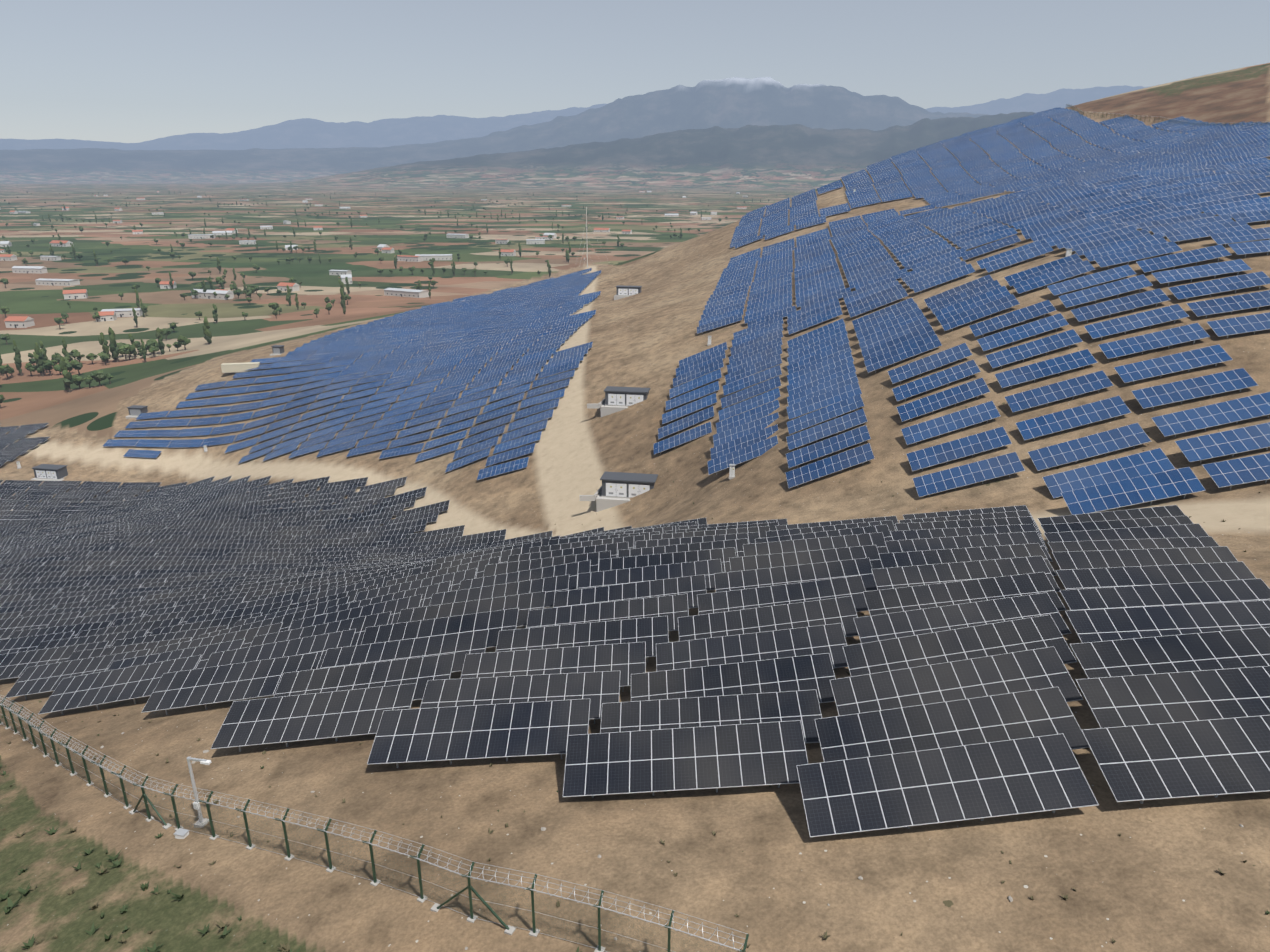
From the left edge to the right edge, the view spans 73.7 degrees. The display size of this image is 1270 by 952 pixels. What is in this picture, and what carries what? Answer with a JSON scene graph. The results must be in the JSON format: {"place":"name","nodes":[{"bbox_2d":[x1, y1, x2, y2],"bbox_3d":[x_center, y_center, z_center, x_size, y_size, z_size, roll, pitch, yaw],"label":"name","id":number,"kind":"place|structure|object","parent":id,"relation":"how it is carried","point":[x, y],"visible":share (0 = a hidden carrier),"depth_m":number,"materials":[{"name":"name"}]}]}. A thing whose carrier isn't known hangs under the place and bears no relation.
{"place":"outdoors","nodes":[
{"label":"outdoors","id":0,"kind":"place"},
{"bbox_2d":[0,63,1269,951],"bbox_3d":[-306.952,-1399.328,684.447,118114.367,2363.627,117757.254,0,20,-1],"label":"ground","id":1,"kind":"structure","parent":0,"point":[780,879],"depth_m":112.40,"materials":[{"name":"brown soil"}]},
{"bbox_2d":[31,464,67,480],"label":"kiosk","id":2,"kind":"object","parent":1,"relation":"on","point":[47,472],"visible":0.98,"depth_m":249.10,"materials":[{"name":"white metal"}]},
{"bbox_2d":[125,405,147,418],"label":"kiosk","id":3,"kind":"object","parent":1,"relation":"on","point":[135,411],"visible":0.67,"depth_m":281.05,"materials":[{"name":"grey metal"}]},
{"bbox_2d":[174,828,188,838],"bbox_3d":[-21.659,17.118,40.496,0.560,0.265,0.400,5,20,13],"label":"junction box","id":4,"kind":"object","parent":1,"relation":"on","point":[180,833],"visible":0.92,"depth_m":40.40,"materials":[{"name":"white"}]},
{"bbox_2d":[187,757,211,827],"bbox_3d":[-20.616,15.159,40.494,1.424,3.975,0.500,5,20,13],"label":"camera pole","id":5,"kind":"object","parent":1,"relation":"on","point":[205,762],"visible":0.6,"depth_m":40.48,"materials":[{"name":"grey metal"}]},
{"bbox_2d":[221,362,259,372],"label":"beige container","id":6,"kind":"object","parent":1,"relation":"on","point":[232,367],"visible":0.92,"depth_m":294.11,"materials":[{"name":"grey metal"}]},
{"bbox_2d":[270,345,284,355],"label":"kiosk","id":7,"kind":"object","parent":1,"relation":"on","point":[277,349],"visible":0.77,"depth_m":308.98,"materials":[{"name":"grey metal"}]},
{"bbox_2d":[0,191,747,327],"bbox_3d":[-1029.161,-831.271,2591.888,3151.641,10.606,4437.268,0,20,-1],"label":"buildings","id":8,"kind":"structure","parent":1,"relation":"on","point":[28,321],"depth_m":784.88,"materials":[{"name":"white concrete"}]},
{"bbox_2d":[0,695,748,951],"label":"security fence","id":9,"kind":"object","parent":1,"relation":"on","point":[472,918],"visible":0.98,"depth_m":34.51,"materials":[{"name":"green"}]},
{"bbox_2d":[0,190,807,408],"bbox_3d":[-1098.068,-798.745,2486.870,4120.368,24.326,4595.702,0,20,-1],"label":"valley trees","id":10,"kind":"object","parent":1,"relation":"on","point":[38,357],"visible":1,"depth_m":540.94,"materials":[{"name":"green plant"}]},
{"bbox_2d":[577,207,598,266],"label":"mast","id":11,"kind":"object","parent":1,"relation":"on","point":[587,237],"visible":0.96,"depth_m":840.38,"materials":[{"name":"white metal"}]},
{"bbox_2d":[579,471,657,511],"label":"kiosk","id":12,"kind":"object","parent":1,"relation":"on","point":[616,489],"visible":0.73,"depth_m":142.56,"materials":[{"name":"white metal"}]},
{"bbox_2d":[587,386,649,416],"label":"kiosk","id":13,"kind":"object","parent":1,"relation":"on","point":[615,399],"visible":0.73,"depth_m":177.10,"materials":[{"name":"white metal"}]},
{"bbox_2d":[614,285,641,299],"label":"kiosk","id":14,"kind":"object","parent":1,"relation":"on","point":[623,291],"visible":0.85,"depth_m":313.57,"materials":[{"name":"white metal"}]},
{"bbox_2d":[0,423,1269,836],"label":"solar panels","id":15,"kind":"object","parent":1,"relation":"on","point":[954,693],"visible":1,"depth_m":52.49,"materials":[{"name":"black glass"}]},
{"bbox_2d":[0,429,1269,951],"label":"grass and shrubs","id":16,"kind":"object","parent":1,"relation":"on","point":[154,891],"visible":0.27,"depth_m":36.93,"materials":[{"name":"green plant"}]},
{"bbox_2d":[103,107,1269,514],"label":"solar panels","id":17,"kind":"object","parent":1,"relation":"on","point":[1105,201],"visible":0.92,"depth_m":176.66,"materials":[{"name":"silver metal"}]},
{"bbox_2d":[707,336,711,345],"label":"cabinet","id":18,"kind":"object","parent":1,"relation":"on","point":[709,341],"visible":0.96,"depth_m":191.38,"materials":[{"name":"white metal"}]},
{"bbox_2d":[729,464,735,479],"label":"cabinet","id":19,"kind":"object","parent":1,"relation":"on","point":[732,472],"visible":0.92,"depth_m":122.73,"materials":[{"name":"white metal"}]},
{"bbox_2d":[1065,248,1071,256],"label":"cabinet","id":20,"kind":"object","parent":1,"relation":"on","point":[1068,252],"visible":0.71,"depth_m":139.90,"materials":[{"name":"white metal"}]},
{"bbox_2d":[1067,104,1267,125],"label":"hilltop fence","id":21,"kind":"object","parent":1,"relation":"on","point":[1159,118],"visible":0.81,"depth_m":336.81,"materials":[{"name":"green"}]},
{"bbox_2d":[0,0,1269,142],"label":"sky","id":22,"kind":"structure","parent":0,"point":[123,71],"materials":[{"name":"blue"}]}
]}

